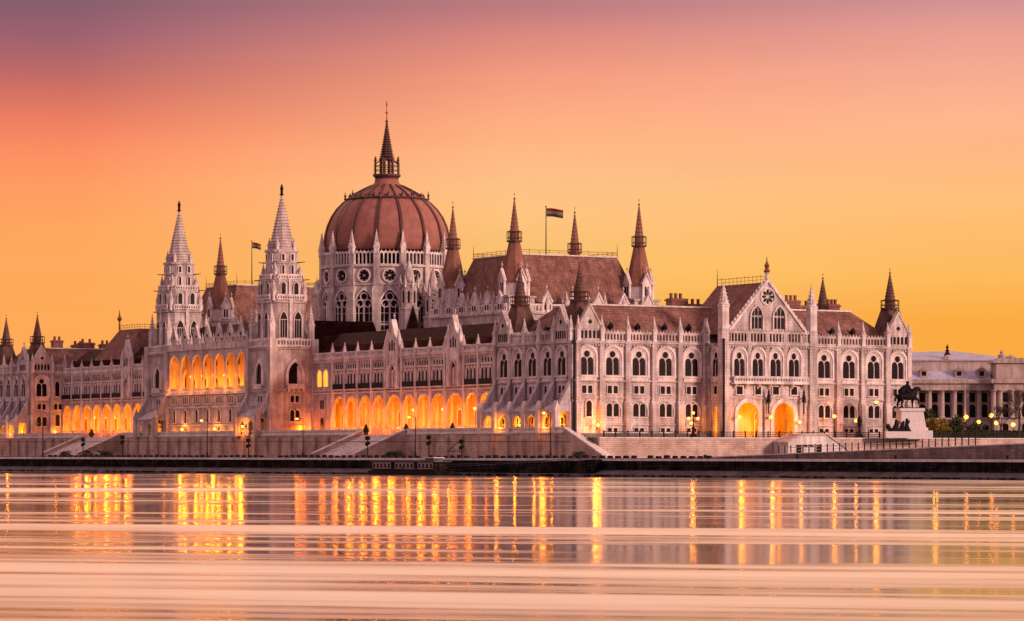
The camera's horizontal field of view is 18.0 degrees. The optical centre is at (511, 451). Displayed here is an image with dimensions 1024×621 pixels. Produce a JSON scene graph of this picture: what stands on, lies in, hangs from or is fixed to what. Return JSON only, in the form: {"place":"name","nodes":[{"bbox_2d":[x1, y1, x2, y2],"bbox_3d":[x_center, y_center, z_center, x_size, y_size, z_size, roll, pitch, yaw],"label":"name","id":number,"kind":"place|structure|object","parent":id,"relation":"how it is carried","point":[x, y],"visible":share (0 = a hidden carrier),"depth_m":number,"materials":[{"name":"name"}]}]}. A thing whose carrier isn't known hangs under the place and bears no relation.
{"place":"outdoors","nodes":[
{"label":"outdoors","id":0,"kind":"place"},
{"bbox_2d":[0,441,570,441],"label":"overhead wire","id":1,"kind":"object","parent":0,"point":[284,441],"visible":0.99,"depth_m":628.81,"materials":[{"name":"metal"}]},
{"bbox_2d":[0,456,687,458],"bbox_3d":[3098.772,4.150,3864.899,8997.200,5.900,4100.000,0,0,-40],"label":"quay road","id":2,"kind":"structure","parent":0,"point":[246,457],"depth_m":647.42,"materials":[{"name":"black asphalt"}]},
{"bbox_2d":[36,423,43,456],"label":"street lamp","id":3,"kind":"object","parent":2,"relation":"on","point":[42,439],"visible":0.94,"depth_m":681.38,"materials":[{"name":"metal"}]},
{"bbox_2d":[59,450,71,455],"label":"bush","id":4,"kind":"object","parent":2,"relation":"on","point":[63,453],"visible":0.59,"depth_m":696.54,"materials":[{"name":"green plant"}]},
{"bbox_2d":[41,433,121,456],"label":"stone stair","id":5,"kind":"object","parent":2,"relation":"on","point":[76,448],"visible":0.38,"depth_m":778.77,"materials":[{"name":"grey stone"}]},
{"bbox_2d":[81,437,84,456],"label":"signal post","id":6,"kind":"object","parent":2,"relation":"on","point":[83,443],"visible":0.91,"depth_m":680.49,"materials":[{"name":"metal"}]},
{"bbox_2d":[82,450,100,455],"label":"parked car","id":7,"kind":"object","parent":2,"relation":"on","point":[91,452],"visible":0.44,"depth_m":671.63,"materials":[{"name":"grey paint"}]},
{"bbox_2d":[102,451,112,456],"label":"bush","id":8,"kind":"object","parent":2,"relation":"on","point":[107,453],"visible":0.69,"depth_m":683.97,"materials":[{"name":"green plant"}]},
{"bbox_2d":[120,435,124,454],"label":"signal post","id":9,"kind":"object","parent":2,"relation":"on","point":[122,437],"visible":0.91,"depth_m":668.82,"materials":[{"name":"metal"}]},
{"bbox_2d":[200,419,207,454],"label":"street lamp","id":10,"kind":"object","parent":2,"relation":"on","point":[207,435],"visible":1,"depth_m":634.67,"materials":[{"name":"metal"}]},
{"bbox_2d":[246,438,250,454],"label":"signal post","id":11,"kind":"object","parent":2,"relation":"on","point":[248,440],"visible":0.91,"depth_m":634.33,"materials":[{"name":"metal"}]},
{"bbox_2d":[0,427,579,457],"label":"terrace wall","id":12,"kind":"structure","parent":2,"relation":"on","point":[441,449],"depth_m":692.73,"materials":[{"name":"stone"}]},
{"bbox_2d":[295,418,303,457],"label":"street lamp","id":13,"kind":"object","parent":2,"relation":"on","point":[302,441],"visible":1,"depth_m":610.39,"materials":[{"name":"metal"}]},
{"bbox_2d":[311,429,405,457],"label":"stone stair","id":14,"kind":"object","parent":2,"relation":"on","point":[355,448],"visible":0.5,"depth_m":652.48,"materials":[{"name":"grey stone"}]},
{"bbox_2d":[365,436,369,455],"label":"signal post","id":15,"kind":"object","parent":2,"relation":"on","point":[367,438],"visible":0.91,"depth_m":604.79,"materials":[{"name":"metal"}]},
{"bbox_2d":[391,450,406,457],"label":"bush","id":16,"kind":"object","parent":2,"relation":"on","point":[400,453],"visible":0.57,"depth_m":607.19,"materials":[{"name":"green plant"}]},
{"bbox_2d":[407,416,416,457],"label":"street lamp","id":17,"kind":"object","parent":2,"relation":"on","point":[415,453],"visible":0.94,"depth_m":584.00,"materials":[{"name":"metal"}]},
{"bbox_2d":[426,435,431,456],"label":"signal post","id":18,"kind":"object","parent":2,"relation":"on","point":[428,437],"visible":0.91,"depth_m":590.70,"materials":[{"name":"metal"}]},
{"bbox_2d":[448,439,463,454],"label":"signal post","id":19,"kind":"object","parent":2,"relation":"on","point":[461,442],"visible":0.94,"depth_m":583.37,"materials":[{"name":"metal"}]},
{"bbox_2d":[542,412,551,457],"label":"street lamp","id":20,"kind":"object","parent":2,"relation":"on","point":[550,453],"visible":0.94,"depth_m":555.23,"materials":[{"name":"metal"}]},
{"bbox_2d":[572,451,586,457],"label":"bush","id":21,"kind":"object","parent":2,"relation":"on","point":[582,453],"visible":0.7,"depth_m":567.45,"materials":[{"name":"green plant"}]},
{"bbox_2d":[563,427,613,457],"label":"corner stair","id":22,"kind":"object","parent":2,"relation":"on","point":[579,442],"visible":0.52,"depth_m":591.34,"materials":[{"name":"stone"}]},
{"bbox_2d":[598,437,1023,457],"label":"square wall","id":23,"kind":"structure","parent":2,"relation":"on","point":[645,447],"depth_m":604.08,"materials":[{"name":"stone"}]},
{"bbox_2d":[603,430,1021,437],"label":"iron railing","id":24,"kind":"object","parent":23,"relation":"on","point":[790,432],"visible":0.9,"depth_m":610.39,"materials":[{"name":"black metal"}]},
{"bbox_2d":[773,434,850,453],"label":"stair pavilion","id":25,"kind":"structure","parent":2,"relation":"on","point":[794,440],"depth_m":608.70,"materials":[{"name":"stone"}]},
{"bbox_2d":[796,444,820,452],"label":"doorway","id":26,"kind":"structure","parent":25,"relation":"in","point":[799,446],"depth_m":607.82,"materials":[{"name":"glass"}]},
{"bbox_2d":[695,443,1023,459],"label":"ramp embankment","id":27,"kind":"structure","parent":2,"relation":"on","point":[1014,451],"depth_m":493.40,"materials":[{"name":"stone"}]},
{"bbox_2d":[778,437,979,453],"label":"ramp railing","id":28,"kind":"object","parent":27,"relation":"on","point":[877,443],"visible":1,"depth_m":500.57,"materials":[{"name":"metal"}]},
{"bbox_2d":[874,401,884,448],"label":"street lamp","id":29,"kind":"object","parent":2,"relation":"on","point":[883,419],"visible":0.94,"depth_m":501.96,"materials":[{"name":"metal"}]},
{"bbox_2d":[0,471,1023,620],"bbox_3d":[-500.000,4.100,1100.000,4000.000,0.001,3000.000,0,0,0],"label":"water","id":30,"kind":"structure","parent":0,"point":[125,546],"depth_m":136.60,"materials":[{"name":"orange liquid"}]},
{"bbox_2d":[367,457,455,474],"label":"pontoon boat","id":31,"kind":"object","parent":30,"relation":"on","point":[433,466],"visible":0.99,"depth_m":563.78,"materials":[{"name":"metal"}]},
{"bbox_2d":[0,470,1014,479],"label":"shore stones","id":32,"kind":"object","parent":30,"relation":"in","point":[972,478],"visible":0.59,"depth_m":543.12,"materials":[{"name":"black stone"}]},
{"bbox_2d":[0,457,1023,479],"bbox_3d":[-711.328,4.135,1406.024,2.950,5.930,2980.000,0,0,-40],"label":"quay wall","id":33,"kind":"structure","parent":30,"relation":"in","point":[990,469],"depth_m":531.50,"materials":[{"name":"stone"}]},
{"bbox_2d":[449,456,601,473],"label":"landing ramp","id":34,"kind":"structure","parent":33,"relation":"attached to","point":[586,466],"depth_m":547.26,"materials":[{"name":"black concrete"}]},
{"bbox_2d":[447,462,502,468],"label":"gangway","id":35,"kind":"object","parent":34,"relation":"on","point":[472,468],"visible":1,"depth_m":559.04,"materials":[{"name":"metal"}]},
{"bbox_2d":[0,0,1023,357],"label":"sky","id":36,"kind":"structure","parent":0,"point":[853,143],"materials":[{"name":"orange"}]},
{"bbox_2d":[586,437,597,444],"bbox_3d":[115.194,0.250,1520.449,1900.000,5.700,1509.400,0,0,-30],"label":"square ground","id":37,"kind":"structure","parent":0,"point":[594,440],"depth_m":592.57,"materials":[{"name":"grey stone"}]},
{"bbox_2d":[0,102,915,438],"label":"parliament building","id":38,"kind":"structure","parent":37,"relation":"on","point":[390,320],"depth_m":691.73,"materials":[{"name":"stone"}]},
{"bbox_2d":[251,241,260,284],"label":"flagpole","id":39,"kind":"object","parent":38,"relation":"on","point":[256,245],"visible":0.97,"depth_m":822.65,"materials":[{"name":"metal"}]},
{"bbox_2d":[545,206,562,253],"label":"flagpole","id":40,"kind":"object","parent":38,"relation":"on","point":[553,212],"visible":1,"depth_m":695.30,"materials":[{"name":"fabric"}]},
{"bbox_2d":[716,403,784,435],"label":"portal door","id":41,"kind":"structure","parent":38,"relation":"in","point":[747,422],"depth_m":624.21,"materials":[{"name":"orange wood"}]},
{"bbox_2d":[687,412,698,436],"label":"candelabra lamp","id":42,"kind":"object","parent":37,"relation":"on","point":[693,428],"visible":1,"depth_m":603.24,"materials":[{"name":"metal"}]},
{"bbox_2d":[855,416,863,437],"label":"lantern post","id":43,"kind":"object","parent":37,"relation":"on","point":[859,420],"visible":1,"depth_m":622.25,"materials":[{"name":"metal"}]},
{"bbox_2d":[882,418,913,437],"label":"bronze group","id":44,"kind":"object","parent":37,"relation":"on","point":[897,431],"visible":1,"depth_m":618.71,"materials":[{"name":"black metal"}]},
{"bbox_2d":[888,408,932,438],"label":"statue pedestal","id":45,"kind":"object","parent":37,"relation":"on","point":[917,423],"visible":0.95,"depth_m":622.51,"materials":[{"name":"white stone"}]},
{"bbox_2d":[894,381,920,407],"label":"horse statue","id":46,"kind":"object","parent":45,"relation":"on","point":[906,392],"visible":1,"depth_m":622.88,"materials":[{"name":"brown metal"}]},
{"bbox_2d":[923,407,936,419],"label":"tree","id":47,"kind":"object","parent":37,"relation":"on","point":[928,413],"visible":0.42,"depth_m":689.42,"materials":[{"name":"green plant"}]},
{"bbox_2d":[925,418,937,429],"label":"tree","id":48,"kind":"object","parent":37,"relation":"on","point":[929,423],"visible":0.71,"depth_m":654.51,"materials":[{"name":"green plant"}]},
{"bbox_2d":[932,417,952,430],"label":"tree","id":49,"kind":"object","parent":37,"relation":"on","point":[941,425],"visible":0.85,"depth_m":651.36,"materials":[{"name":"yellow plant"}]},
{"bbox_2d":[947,414,967,430],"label":"tree","id":50,"kind":"object","parent":37,"relation":"on","point":[956,422],"visible":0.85,"depth_m":698.96,"materials":[{"name":"green plant"}]},
{"bbox_2d":[964,384,965,429],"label":"tall mast","id":51,"kind":"object","parent":37,"relation":"on","point":[964,403],"visible":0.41,"depth_m":699.88,"materials":[{"name":"metal"}]},
{"bbox_2d":[912,344,1023,430],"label":"palace","id":52,"kind":"structure","parent":37,"relation":"on","point":[940,379],"depth_m":800.59,"materials":[{"name":"stone"}]},
{"bbox_2d":[918,392,925,402],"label":"window","id":53,"kind":"structure","parent":52,"relation":"in","point":[921,395],"depth_m":802.09,"materials":[{"name":"glass"}]},
{"bbox_2d":[919,403,925,408],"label":"window","id":54,"kind":"structure","parent":52,"relation":"in","point":[921,405],"depth_m":802.09,"materials":[{"name":"glass"}]},
{"bbox_2d":[931,392,938,402],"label":"window","id":55,"kind":"structure","parent":52,"relation":"in","point":[934,395],"depth_m":802.09,"materials":[{"name":"glass"}]},
{"bbox_2d":[932,403,938,416],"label":"window","id":56,"kind":"structure","parent":52,"relation":"in","point":[935,406],"depth_m":802.09,"materials":[{"name":"glass"}]},
{"bbox_2d":[944,392,950,402],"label":"window","id":57,"kind":"structure","parent":52,"relation":"in","point":[947,395],"depth_m":802.09,"materials":[{"name":"glass"}]},
{"bbox_2d":[944,403,951,416],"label":"window","id":58,"kind":"structure","parent":52,"relation":"in","point":[947,407],"depth_m":802.09,"materials":[{"name":"glass"}]},
{"bbox_2d":[957,403,963,416],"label":"window","id":59,"kind":"structure","parent":52,"relation":"in","point":[960,407],"depth_m":802.09,"materials":[{"name":"glass"}]},
{"bbox_2d":[957,392,963,402],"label":"window","id":60,"kind":"structure","parent":52,"relation":"in","point":[960,395],"depth_m":802.09,"materials":[{"name":"glass"}]},
{"bbox_2d":[969,403,976,416],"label":"window","id":61,"kind":"structure","parent":52,"relation":"in","point":[972,407],"depth_m":802.09,"materials":[{"name":"glass"}]},
{"bbox_2d":[969,392,976,402],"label":"window","id":62,"kind":"structure","parent":52,"relation":"in","point":[972,395],"depth_m":802.09,"materials":[{"name":"glass"}]},
{"bbox_2d":[982,403,988,416],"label":"window","id":63,"kind":"structure","parent":52,"relation":"in","point":[985,408],"depth_m":802.09,"materials":[{"name":"glass"}]},
{"bbox_2d":[982,392,988,402],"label":"window","id":64,"kind":"structure","parent":52,"relation":"in","point":[985,395],"depth_m":802.09,"materials":[{"name":"glass"}]},
{"bbox_2d":[983,424,989,429],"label":"window","id":65,"kind":"structure","parent":52,"relation":"in","point":[987,425],"depth_m":799.93,"materials":[{"name":"glass"}]},
{"bbox_2d":[1002,403,1008,416],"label":"window","id":66,"kind":"structure","parent":52,"relation":"in","point":[1007,405],"depth_m":796.04,"materials":[{"name":"glass"}]},
{"bbox_2d":[1002,391,1008,401],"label":"window","id":67,"kind":"structure","parent":52,"relation":"in","point":[1004,393],"depth_m":796.04,"materials":[{"name":"glass"}]},
{"bbox_2d":[1002,422,1009,430],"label":"window","id":68,"kind":"structure","parent":52,"relation":"in","point":[1006,426],"depth_m":796.04,"materials":[{"name":"glass"}]},
{"bbox_2d":[966,421,985,431],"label":"tree","id":69,"kind":"object","parent":37,"relation":"on","point":[974,426],"visible":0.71,"depth_m":711.14,"materials":[{"name":"green plant"}]},
{"bbox_2d":[933,430,1023,437],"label":"hedge","id":70,"kind":"object","parent":37,"relation":"on","point":[970,432],"visible":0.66,"depth_m":645.67,"materials":[{"name":"green plant"}]},
{"bbox_2d":[987,405,1016,429],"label":"bare tree","id":71,"kind":"object","parent":37,"relation":"on","point":[1000,409],"visible":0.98,"depth_m":659.08,"materials":[{"name":"brown plant"}]},
{"bbox_2d":[999,389,1023,437],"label":"bare tree","id":72,"kind":"object","parent":37,"relation":"on","point":[1018,402],"visible":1,"depth_m":639.84,"materials":[{"name":"brown plant"}]},
{"bbox_2d":[580,433,711,436],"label":"terrace ground","id":73,"kind":"structure","parent":0,"point":[618,435],"depth_m":603.66,"materials":[{"name":"grey stone"}]},
{"bbox_2d":[88,428,94,437],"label":"cone shrub","id":74,"kind":"object","parent":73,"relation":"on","point":[91,434],"visible":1,"depth_m":793.88,"materials":[{"name":"green plant"}]},
{"bbox_2d":[363,424,369,434],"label":"cone shrub","id":75,"kind":"object","parent":73,"relation":"on","point":[366,430],"visible":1,"depth_m":667.11,"materials":[{"name":"green plant"}]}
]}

